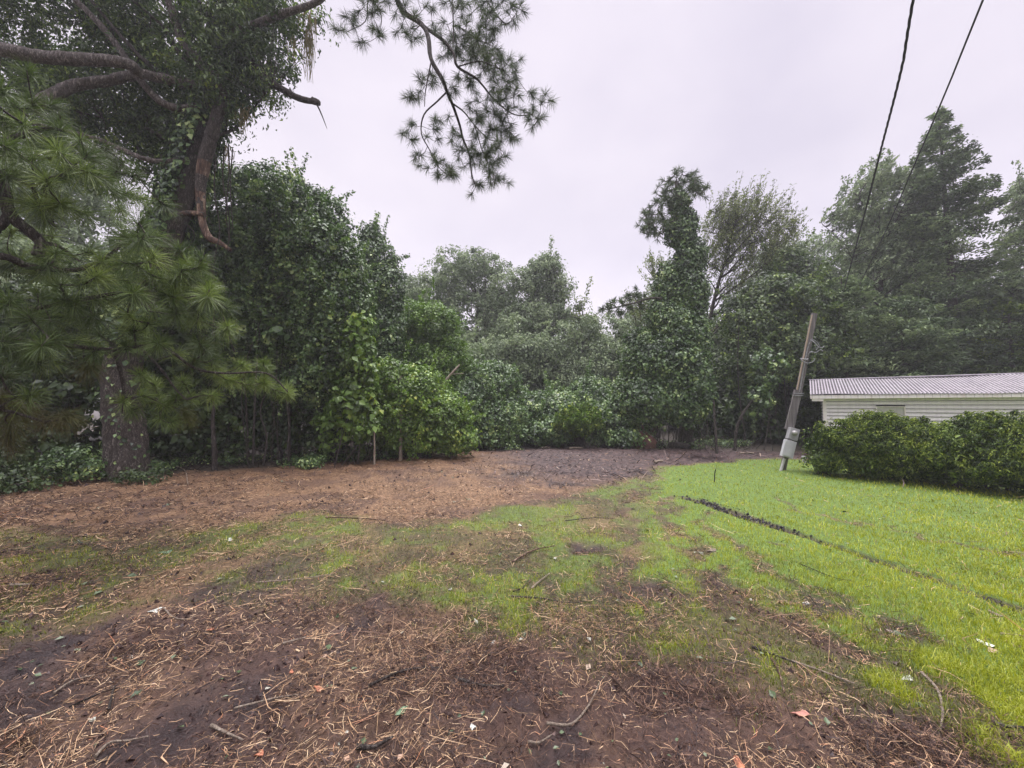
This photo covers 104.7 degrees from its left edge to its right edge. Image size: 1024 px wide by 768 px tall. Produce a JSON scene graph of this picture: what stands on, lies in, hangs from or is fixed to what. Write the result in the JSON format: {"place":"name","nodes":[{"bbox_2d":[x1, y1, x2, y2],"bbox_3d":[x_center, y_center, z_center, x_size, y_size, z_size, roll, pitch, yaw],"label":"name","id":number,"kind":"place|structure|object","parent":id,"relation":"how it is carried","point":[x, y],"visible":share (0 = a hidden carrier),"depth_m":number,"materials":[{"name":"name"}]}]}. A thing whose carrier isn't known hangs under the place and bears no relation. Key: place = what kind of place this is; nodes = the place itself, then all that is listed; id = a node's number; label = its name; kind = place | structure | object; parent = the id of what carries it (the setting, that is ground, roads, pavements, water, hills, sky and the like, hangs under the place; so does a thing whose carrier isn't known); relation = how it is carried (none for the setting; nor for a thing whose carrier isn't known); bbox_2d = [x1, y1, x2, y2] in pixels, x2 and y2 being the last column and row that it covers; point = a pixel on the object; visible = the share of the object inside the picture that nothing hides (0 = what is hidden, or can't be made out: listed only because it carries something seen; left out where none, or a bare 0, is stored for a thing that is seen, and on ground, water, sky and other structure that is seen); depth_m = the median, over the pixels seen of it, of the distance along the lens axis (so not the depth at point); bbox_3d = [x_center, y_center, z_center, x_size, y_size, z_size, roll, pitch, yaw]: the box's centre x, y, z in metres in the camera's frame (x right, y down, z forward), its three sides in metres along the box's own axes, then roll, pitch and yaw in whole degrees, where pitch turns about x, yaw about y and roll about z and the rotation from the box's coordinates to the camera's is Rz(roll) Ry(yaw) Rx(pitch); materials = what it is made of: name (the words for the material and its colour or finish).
{"place":"outdoors","nodes":[
{"label":"outdoors","id":0,"kind":"place"},
{"bbox_2d":[0,410,1023,767],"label":"ground","id":1,"kind":"structure","parent":0,"point":[42,648],"depth_m":3.34,"materials":[{"name":"soil"}]},
{"bbox_2d":[0,431,36,479],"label":"bush","id":2,"kind":"object","parent":1,"relation":"on","point":[18,456],"visible":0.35,"depth_m":8.37,"materials":[{"name":"green plant"}]},
{"bbox_2d":[0,457,70,494],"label":"bush","id":3,"kind":"object","parent":1,"relation":"on","point":[10,483],"visible":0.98,"depth_m":7.63,"materials":[{"name":"green plant"}]},
{"bbox_2d":[0,226,98,410],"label":"tree","id":4,"kind":"object","parent":1,"relation":"on","point":[4,242],"visible":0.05,"depth_m":14.10,"materials":[{"name":"green plant"}]},
{"bbox_2d":[1,236,118,434],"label":"tree","id":5,"kind":"object","parent":1,"relation":"on","point":[75,253],"visible":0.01,"depth_m":16.73,"materials":[{"name":"green plant"}]},
{"bbox_2d":[28,443,109,481],"bbox_3d":[-9.584,1.783,8.706,1.467,0.969,1.328,1,-3,-23],"label":"bush","id":6,"kind":"object","parent":1,"relation":"on","point":[77,464],"visible":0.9,"depth_m":8.49,"materials":[{"name":"green plant"}]},
{"bbox_2d":[0,138,138,433],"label":"tree","id":7,"kind":"object","parent":1,"relation":"on","point":[75,237],"visible":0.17,"depth_m":20.63,"materials":[{"name":"green plant"}]},
{"bbox_2d":[53,674,94,693],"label":"stick","id":8,"kind":"object","parent":1,"relation":"on","point":[58,689],"visible":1,"depth_m":2.30,"materials":[{"name":"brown wood"}]},
{"bbox_2d":[69,686,124,707],"bbox_3d":[-2.352,1.774,2.245,0.233,0.041,0.016,2,-4,-31],"label":"stick","id":9,"kind":"object","parent":1,"relation":"on","point":[83,700],"visible":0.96,"depth_m":2.23,"materials":[{"name":"brown wood"}]},
{"bbox_2d":[107,685,115,710],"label":"stick","id":10,"kind":"object","parent":1,"relation":"on","point":[110,702],"visible":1,"depth_m":2.18,"materials":[{"name":"brown wood"}]},
{"bbox_2d":[94,735,148,757],"bbox_3d":[-1.897,1.740,1.920,0.189,0.021,0.073,3,-4,-44],"label":"stick","id":11,"kind":"object","parent":1,"relation":"on","point":[104,746],"visible":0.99,"depth_m":1.92,"materials":[{"name":"brown wood"}]},
{"bbox_2d":[0,235,265,467],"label":"shade thicket","id":12,"kind":"object","parent":1,"relation":"on","point":[79,398],"visible":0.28,"depth_m":10.63,"materials":[{"name":"green plant"}]},
{"bbox_2d":[107,463,173,484],"bbox_3d":[-7.897,1.985,8.472,1.076,0.543,0.927,0,-3,0],"label":"weed patch","id":13,"kind":"object","parent":1,"relation":"on","point":[139,476],"visible":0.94,"depth_m":8.28,"materials":[{"name":"green plant"}]},
{"bbox_2d":[0,0,340,481],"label":"broadleaf tree","id":14,"kind":"object","parent":1,"relation":"on","point":[220,57],"visible":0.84,"depth_m":9.27,"materials":[{"name":"green plant"}]},
{"bbox_2d":[211,401,217,470],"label":"bare sapling","id":15,"kind":"object","parent":1,"relation":"on","point":[214,459],"visible":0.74,"depth_m":10.30,"materials":[{"name":"brown plant"}]},
{"bbox_2d":[210,723,242,740],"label":"stick","id":16,"kind":"object","parent":1,"relation":"on","point":[217,728],"visible":1,"depth_m":1.98,"materials":[{"name":"brown wood"}]},
{"bbox_2d":[259,389,267,465],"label":"bare sapling","id":17,"kind":"object","parent":1,"relation":"on","point":[265,451],"visible":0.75,"depth_m":10.93,"materials":[{"name":"grey plant"}]},
{"bbox_2d":[234,694,298,708],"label":"stick","id":18,"kind":"object","parent":1,"relation":"on","point":[248,704],"visible":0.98,"depth_m":2.15,"materials":[{"name":"brown wood"}]},
{"bbox_2d":[154,369,388,462],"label":"undergrowth","id":19,"kind":"object","parent":1,"relation":"on","point":[310,436],"visible":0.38,"depth_m":11.69,"materials":[{"name":"green plant"}]},
{"bbox_2d":[152,147,398,465],"bbox_3d":[-7.540,-2.591,12.357,8.366,10.108,4.728,0,-3,0],"label":"vine thicket","id":20,"kind":"object","parent":1,"relation":"on","point":[264,215],"visible":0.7,"depth_m":11.15,"materials":[{"name":"green plant"}]},
{"bbox_2d":[198,220,341,464],"bbox_3d":[-7.075,-1.212,11.471,4.336,7.285,1.612,0,-3,0],"label":"vine","id":21,"kind":"object","parent":20,"relation":"attached to","point":[269,328],"visible":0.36,"depth_m":11.22,"materials":[{"name":"green plant"}]},
{"bbox_2d":[309,310,383,467],"bbox_3d":[-4.680,0.100,11.220,2.119,4.591,1.570,0,-3,0],"label":"vine curtain","id":22,"kind":"object","parent":20,"relation":"hanging from","point":[356,408],"visible":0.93,"depth_m":10.98,"materials":[{"name":"green plant"}]},
{"bbox_2d":[0,0,557,469],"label":"pine tree","id":23,"kind":"object","parent":1,"relation":"on","point":[48,204],"visible":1,"depth_m":4.46,"materials":[{"name":"green plant"}]},
{"bbox_2d":[286,401,289,463],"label":"bare sapling","id":24,"kind":"object","parent":1,"relation":"on","point":[288,452],"visible":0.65,"depth_m":11.12,"materials":[{"name":"brown plant"}]},
{"bbox_2d":[256,574,332,582],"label":"stick","id":25,"kind":"object","parent":1,"relation":"on","point":[290,579],"visible":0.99,"depth_m":3.70,"materials":[{"name":"brown wood"}]},
{"bbox_2d":[280,452,326,468],"bbox_3d":[-5.421,2.105,10.441,1.056,0.505,1.044,-3,-4,40],"label":"weed patch","id":26,"kind":"object","parent":1,"relation":"on","point":[311,462],"visible":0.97,"depth_m":10.24,"materials":[{"name":"green plant"}]},
{"bbox_2d":[325,516,386,520],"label":"stick","id":27,"kind":"object","parent":1,"relation":"on","point":[353,518],"visible":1,"depth_m":5.62,"materials":[{"name":"brown wood"}]},
{"bbox_2d":[356,735,392,749],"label":"stick","id":28,"kind":"object","parent":1,"relation":"on","point":[363,747],"visible":0.96,"depth_m":1.88,"materials":[{"name":"brown wood"}]},
{"bbox_2d":[9,436,751,473],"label":"ground weeds","id":29,"kind":"object","parent":1,"relation":"on","point":[175,463],"visible":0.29,"depth_m":11.67,"materials":[{"name":"green plant"}]},
{"bbox_2d":[351,210,427,449],"bbox_3d":[-5.423,-2.081,15.215,3.931,9.307,3.308,0,-3,0],"label":"slim tree","id":30,"kind":"object","parent":1,"relation":"on","point":[387,272],"visible":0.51,"depth_m":15.04,"materials":[{"name":"green plant"}]},
{"bbox_2d":[398,376,402,460],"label":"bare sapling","id":31,"kind":"object","parent":1,"relation":"on","point":[400,449],"visible":0.38,"depth_m":11.89,"materials":[{"name":"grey wood"}]},
{"bbox_2d":[368,667,440,687],"bbox_3d":[-0.630,1.726,2.355,0.432,0.039,0.036,1,-3,-21],"label":"stick","id":32,"kind":"object","parent":1,"relation":"on","point":[381,679],"visible":0.84,"depth_m":2.33,"materials":[{"name":"brown wood"}]},
{"bbox_2d":[389,272,436,305],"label":"tree","id":33,"kind":"object","parent":1,"relation":"on","point":[414,289],"visible":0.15,"depth_m":27.53,"materials":[{"name":"green plant"}]},
{"bbox_2d":[361,338,485,460],"bbox_3d":[-3.000,0.512,12.671,4.312,4.039,3.414,-1,-3,19],"label":"vine mound","id":34,"kind":"object","parent":1,"relation":"on","point":[428,419],"visible":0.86,"depth_m":11.94,"materials":[{"name":"green plant"}]},
{"bbox_2d":[398,276,475,392],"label":"round tree","id":35,"kind":"object","parent":1,"relation":"on","point":[424,345],"visible":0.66,"depth_m":16.22,"materials":[{"name":"green plant"}]},
{"bbox_2d":[419,317,488,398],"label":"tree","id":36,"kind":"object","parent":1,"relation":"on","point":[470,338],"visible":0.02,"depth_m":25.52,"materials":[{"name":"green plant"}]},
{"bbox_2d":[150,425,766,472],"bbox_3d":[-0.120,2.010,14.502,20.942,1.164,5.449,1,-3,-16],"label":"dead brush","id":37,"kind":"object","parent":1,"relation":"on","point":[247,467],"visible":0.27,"depth_m":11.89,"materials":[{"name":"brown plant"}]},
{"bbox_2d":[419,320,498,398],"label":"tree","id":38,"kind":"object","parent":1,"relation":"on","point":[477,352],"visible":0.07,"depth_m":21.33,"materials":[{"name":"green plant"}]},
{"bbox_2d":[415,243,525,343],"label":"tree","id":39,"kind":"object","parent":1,"relation":"on","point":[456,292],"visible":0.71,"depth_m":28.35,"materials":[{"name":"green plant"}]},
{"bbox_2d":[456,676,503,686],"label":"stick","id":40,"kind":"object","parent":1,"relation":"on","point":[466,680],"visible":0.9,"depth_m":2.26,"materials":[{"name":"brown wood"}]},
{"bbox_2d":[439,342,533,449],"bbox_3d":[-1.159,0.514,16.707,4.309,4.460,5.337,0,-3,0],"label":"vine mound","id":41,"kind":"object","parent":1,"relation":"on","point":[483,382],"visible":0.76,"depth_m":15.31,"materials":[{"name":"green plant"}]},
{"bbox_2d":[471,283,524,344],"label":"tree","id":42,"kind":"object","parent":1,"relation":"on","point":[482,327],"visible":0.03,"depth_m":35.82,"materials":[{"name":"green plant"}]},
{"bbox_2d":[0,463,1006,767],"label":"soil clods","id":43,"kind":"object","parent":1,"relation":"on","point":[286,657],"visible":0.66,"depth_m":2.29,"materials":[{"name":"brown soil"}]},
{"bbox_2d":[0,458,1023,767],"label":"lawn grass","id":44,"kind":"structure","parent":1,"relation":"on","point":[990,686],"depth_m":3.49,"materials":[{"name":"green plant"}]},
{"bbox_2d":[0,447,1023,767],"bbox_3d":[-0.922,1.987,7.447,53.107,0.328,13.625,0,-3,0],"label":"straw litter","id":45,"kind":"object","parent":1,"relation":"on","point":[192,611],"visible":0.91,"depth_m":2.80,"materials":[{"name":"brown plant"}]},
{"bbox_2d":[0,468,1023,767],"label":"leaf litter","id":46,"kind":"object","parent":1,"relation":"on","point":[826,720],"visible":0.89,"depth_m":2.42,"materials":[{"name":"brown plant"}]},
{"bbox_2d":[470,309,569,392],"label":"tree","id":47,"kind":"object","parent":1,"relation":"on","point":[513,347],"visible":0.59,"depth_m":22.96,"materials":[{"name":"green plant"}]},
{"bbox_2d":[511,545,554,562],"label":"stick","id":48,"kind":"object","parent":1,"relation":"on","point":[516,559],"visible":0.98,"depth_m":4.33,"materials":[{"name":"brown wood"}]},
{"bbox_2d":[500,235,578,384],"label":"tree","id":49,"kind":"object","parent":1,"relation":"on","point":[545,300],"visible":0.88,"depth_m":27.51,"materials":[{"name":"green plant"}]},
{"bbox_2d":[527,734,551,743],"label":"stick","id":50,"kind":"object","parent":1,"relation":"on","point":[535,742],"visible":0.98,"depth_m":1.91,"materials":[{"name":"brown wood"}]},
{"bbox_2d":[495,371,599,446],"bbox_3d":[1.364,1.147,17.693,4.918,3.717,5.972,0,-3,0],"label":"vine mound","id":51,"kind":"object","parent":1,"relation":"on","point":[543,408],"visible":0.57,"depth_m":15.94,"materials":[{"name":"green plant"}]},
{"bbox_2d":[511,595,595,602],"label":"stick","id":52,"kind":"object","parent":1,"relation":"on","point":[547,599],"visible":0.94,"depth_m":3.30,"materials":[{"name":"brown wood"}]},
{"bbox_2d":[527,332,595,394],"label":"tree","id":53,"kind":"object","parent":1,"relation":"on","point":[566,373],"visible":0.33,"depth_m":23.52,"materials":[{"name":"green plant"}]},
{"bbox_2d":[546,682,599,726],"bbox_3d":[0.364,1.742,2.124,0.422,0.048,0.085,2,-4,-38],"label":"stick","id":54,"kind":"object","parent":1,"relation":"on","point":[565,724],"visible":0.95,"depth_m":2.03,"materials":[{"name":"brown wood"}]},
{"bbox_2d":[550,400,605,446],"bbox_3d":[2.548,1.533,15.228,2.209,1.868,1.831,-1,-3,25],"label":"ferny bush","id":55,"kind":"object","parent":1,"relation":"on","point":[582,422],"visible":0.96,"depth_m":14.91,"materials":[{"name":"green plant"}]},
{"bbox_2d":[549,357,613,440],"bbox_3d":[3.842,0.757,19.525,3.277,4.221,4.891,3,-4,-42],"label":"vine mound","id":56,"kind":"object","parent":1,"relation":"on","point":[585,383],"visible":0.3,"depth_m":19.21,"materials":[{"name":"green plant"}]},
{"bbox_2d":[560,276,608,352],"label":"tree","id":57,"kind":"object","parent":1,"relation":"on","point":[579,306],"visible":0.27,"depth_m":26.94,"materials":[{"name":"green plant"}]},
{"bbox_2d":[554,309,626,386],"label":"tree","id":58,"kind":"object","parent":1,"relation":"on","point":[604,365],"visible":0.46,"depth_m":24.06,"materials":[{"name":"green plant"}]},
{"bbox_2d":[576,383,666,448],"bbox_3d":[4.323,1.240,16.091,4.256,3.045,3.547,0,-3,0],"label":"vine mound","id":59,"kind":"object","parent":1,"relation":"on","point":[619,430],"visible":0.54,"depth_m":15.05,"materials":[{"name":"green plant"}]},
{"bbox_2d":[598,311,674,380],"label":"tree","id":60,"kind":"object","parent":1,"relation":"on","point":[622,325],"visible":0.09,"depth_m":24.96,"materials":[{"name":"green plant"}]},
{"bbox_2d":[630,431,656,448],"bbox_3d":[4.995,2.229,14.972,1.003,0.951,0.618,0,-3,0],"label":"torn stump","id":61,"kind":"object","parent":1,"relation":"on","point":[652,445],"visible":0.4,"depth_m":14.71,"materials":[{"name":"brown wood"}]},
{"bbox_2d":[622,247,670,437],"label":"airy tree","id":62,"kind":"object","parent":1,"relation":"on","point":[652,265],"visible":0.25,"depth_m":20.22,"materials":[{"name":"green plant"}]},
{"bbox_2d":[612,676,682,711],"bbox_3d":[0.730,1.732,2.171,0.380,0.058,0.135,-2,-3,27],"label":"stick","id":63,"kind":"object","parent":1,"relation":"on","point":[626,691],"visible":0.94,"depth_m":2.14,"materials":[{"name":"brown wood"}]},
{"bbox_2d":[598,165,719,449],"bbox_3d":[5.806,-3.331,15.463,5.124,11.858,3.007,0,-3,0],"label":"vine clad pine","id":64,"kind":"object","parent":1,"relation":"on","point":[677,334],"visible":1,"depth_m":15.02,"materials":[{"name":"green plant"}]},
{"bbox_2d":[668,442,689,448],"bbox_3d":[6.302,2.322,14.935,0.758,0.251,0.274,-1,-3,14],"label":"log","id":65,"kind":"object","parent":1,"relation":"on","point":[686,445],"visible":0.84,"depth_m":14.84,"materials":[{"name":"brown wood"}]},
{"bbox_2d":[462,445,903,493],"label":"wood chips","id":66,"kind":"object","parent":1,"relation":"on","point":[614,473],"visible":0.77,"depth_m":10.72,"materials":[{"name":"brown wood"}]},
{"bbox_2d":[664,686,708,709],"bbox_3d":[0.973,1.766,2.211,0.241,0.037,0.013,-2,-4,39],"label":"stick","id":67,"kind":"object","parent":1,"relation":"on","point":[684,699],"visible":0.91,"depth_m":2.22,"materials":[{"name":"brown wood"}]},
{"bbox_2d":[713,400,717,453],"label":"bare sapling","id":68,"kind":"object","parent":1,"relation":"on","point":[716,440],"visible":0.94,"depth_m":13.50,"materials":[{"name":"brown plant"}]},
{"bbox_2d":[705,309,759,431],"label":"broadleaf tree","id":69,"kind":"object","parent":1,"relation":"on","point":[718,343],"visible":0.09,"depth_m":21.34,"materials":[{"name":"green plant"}]},
{"bbox_2d":[733,755,744,767],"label":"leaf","id":70,"kind":"object","parent":1,"relation":"on","point":[739,765],"visible":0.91,"depth_m":1.82,"materials":[{"name":"plant"}]},
{"bbox_2d":[733,397,756,450],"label":"bare sapling","id":71,"kind":"object","parent":1,"relation":"on","point":[737,427],"visible":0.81,"depth_m":14.51,"materials":[{"name":"brown plant"}]},
{"bbox_2d":[700,168,817,438],"bbox_3d":[12.144,-3.987,19.532,5.844,13.617,3.710,0,-3,0],"label":"airy tree","id":72,"kind":"object","parent":1,"relation":"on","point":[728,227],"visible":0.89,"depth_m":19.48,"materials":[{"name":"green plant"}]},
{"bbox_2d":[744,347,794,450],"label":"vine sapling","id":73,"kind":"object","parent":1,"relation":"on","point":[762,357],"visible":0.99,"depth_m":14.32,"materials":[{"name":"green plant"}]},
{"bbox_2d":[751,645,796,663],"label":"stick","id":74,"kind":"object","parent":1,"relation":"on","point":[756,648],"visible":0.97,"depth_m":2.53,"materials":[{"name":"brown wood"}]},
{"bbox_2d":[770,657,784,692],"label":"stick","id":75,"kind":"object","parent":1,"relation":"on","point":[774,663],"visible":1,"depth_m":2.36,"materials":[{"name":"brown wood"}]},
{"bbox_2d":[707,227,869,444],"bbox_3d":[11.985,-2.275,17.345,7.005,10.055,4.828,0,-3,0],"label":"broadleaf tree","id":76,"kind":"object","parent":1,"relation":"on","point":[795,289],"visible":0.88,"depth_m":16.62,"materials":[{"name":"green plant"}]},
{"bbox_2d":[726,226,863,314],"bbox_3d":[22.146,-4.207,29.942,10.082,15.232,7.256,-1,-3,19],"label":"tree","id":77,"kind":"object","parent":1,"relation":"on","point":[821,250],"visible":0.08,"depth_m":29.32,"materials":[{"name":"green plant"}]},
{"bbox_2d":[790,710,809,716],"bbox_3d":[1.517,1.739,2.083,0.095,0.016,0.034,0,-3,-7],"label":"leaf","id":78,"kind":"object","parent":1,"relation":"on","point":[803,712],"visible":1,"depth_m":2.08,"materials":[{"name":"plant"}]},
{"bbox_2d":[779,313,823,470],"bbox_3d":[7.309,0.230,10.000,1.198,4.164,0.360,0,-3,0],"label":"service pole","id":79,"kind":"object","parent":1,"relation":"on","point":[788,447],"visible":0.98,"depth_m":10.01,"materials":[{"name":"grey wood"}]},
{"bbox_2d":[676,323,934,443],"bbox_3d":[12.767,0.080,17.414,11.172,5.714,7.080,-1,-3,20],"label":"shade thicket","id":80,"kind":"object","parent":1,"relation":"on","point":[728,414],"visible":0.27,"depth_m":17.10,"materials":[{"name":"green plant"}]},
{"bbox_2d":[792,660,853,682],"bbox_3d":[1.886,1.749,2.402,0.300,0.034,0.016,-2,-4,33],"label":"stick","id":81,"kind":"object","parent":1,"relation":"on","point":[811,667],"visible":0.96,"depth_m":2.40,"materials":[{"name":"brown wood"}]},
{"bbox_2d":[674,495,1020,608],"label":"rut clods","id":82,"kind":"object","parent":1,"relation":"on","point":[718,508],"visible":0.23,"depth_m":5.78,"materials":[{"name":"brown soil"}]},
{"bbox_2d":[790,273,926,428],"bbox_3d":[14.713,-1.031,17.010,4.719,7.459,4.720,3,-4,-40],"label":"conifer tree","id":83,"kind":"object","parent":1,"relation":"on","point":[854,289],"visible":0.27,"depth_m":16.42,"materials":[{"name":"green plant"}]},
{"bbox_2d":[817,148,951,346],"bbox_3d":[19.360,-4.585,20.474,6.862,14.928,4.448,0,-3,0],"label":"airy tree","id":84,"kind":"object","parent":1,"relation":"on","point":[877,217],"visible":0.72,"depth_m":19.81,"materials":[{"name":"green plant"}]},
{"bbox_2d":[845,276,962,348],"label":"tree","id":85,"kind":"object","parent":1,"relation":"on","point":[867,306],"visible":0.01,"depth_m":21.69,"materials":[{"name":"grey plant"}]},
{"bbox_2d":[790,409,1023,492],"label":"hedge","id":86,"kind":"object","parent":1,"relation":"on","point":[970,449],"visible":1,"depth_m":8.03,"materials":[{"name":"green plant"}]},
{"bbox_2d":[844,205,973,309],"bbox_3d":[25.644,-4.380,26.224,7.256,15.232,10.082,-2,-4,35],"label":"tree","id":87,"kind":"object","parent":1,"relation":"on","point":[848,234],"visible":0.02,"depth_m":24.42,"materials":[{"name":"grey plant"}]},
{"bbox_2d":[841,294,978,378],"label":"conifer tree","id":88,"kind":"object","parent":1,"relation":"on","point":[900,316],"visible":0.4,"depth_m":15.82,"materials":[{"name":"green plant"}]},
{"bbox_2d":[809,373,1023,427],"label":"shed","id":89,"kind":"structure","parent":1,"relation":"on","point":[935,399],"depth_m":11.59,"materials":[{"name":"white metal"}]},
{"bbox_2d":[876,406,905,419],"bbox_3d":[11.171,1.086,11.632,0.631,0.850,0.070,-2,-4,37],"label":"window","id":90,"kind":"structure","parent":89,"relation":"in","point":[901,410],"depth_m":11.59,"materials":[{"name":"white glass"}]},
{"bbox_2d":[920,671,943,730],"bbox_3d":[2.344,1.746,2.180,0.060,0.019,0.556,-2,-4,39],"label":"stick","id":91,"kind":"object","parent":1,"relation":"on","point":[935,687],"visible":0.92,"depth_m":2.21,"materials":[{"name":"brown wood"}]},
{"bbox_2d":[855,238,1023,372],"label":"shade thicket","id":92,"kind":"object","parent":1,"relation":"on","point":[1020,293],"visible":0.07,"depth_m":18.36,"materials":[{"name":"green plant"}]},
{"bbox_2d":[879,105,1023,377],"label":"conifer tree","id":93,"kind":"object","parent":1,"relation":"on","point":[952,285],"visible":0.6,"depth_m":17.65,"materials":[{"name":"green plant"}]},
{"bbox_2d":[911,251,1023,348],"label":"tree","id":94,"kind":"object","parent":1,"relation":"on","point":[968,274],"depth_m":21.05,"materials":[{"name":"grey plant"}]},
{"bbox_2d":[952,296,1023,374],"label":"conifer tree","id":95,"kind":"object","parent":1,"relation":"on","point":[1011,309],"visible":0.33,"depth_m":16.23,"materials":[{"name":"green plant"}]},
{"bbox_2d":[986,160,1023,302],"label":"airy tree","id":96,"kind":"object","parent":1,"relation":"on","point":[1016,205],"visible":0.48,"depth_m":18.33,"materials":[{"name":"green plant"}]},
{"bbox_2d":[991,720,1023,728],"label":"stick","id":97,"kind":"object","parent":1,"relation":"on","point":[1014,726],"visible":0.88,"depth_m":2.02,"materials":[{"name":"brown wood"}]},
{"bbox_2d":[0,0,1023,398],"label":"sky","id":98,"kind":"structure","parent":0,"point":[800,91],"materials":[{"name":"white"}]},
{"bbox_2d":[843,0,914,291],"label":"power cable","id":99,"kind":"object","parent":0,"point":[902,62],"visible":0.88,"depth_m":6.56,"materials":[{"name":"black rubber"}]},
{"bbox_2d":[859,0,983,285],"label":"power cable","id":100,"kind":"object","parent":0,"point":[971,28],"visible":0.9,"depth_m":6.60,"materials":[{"name":"black rubber"}]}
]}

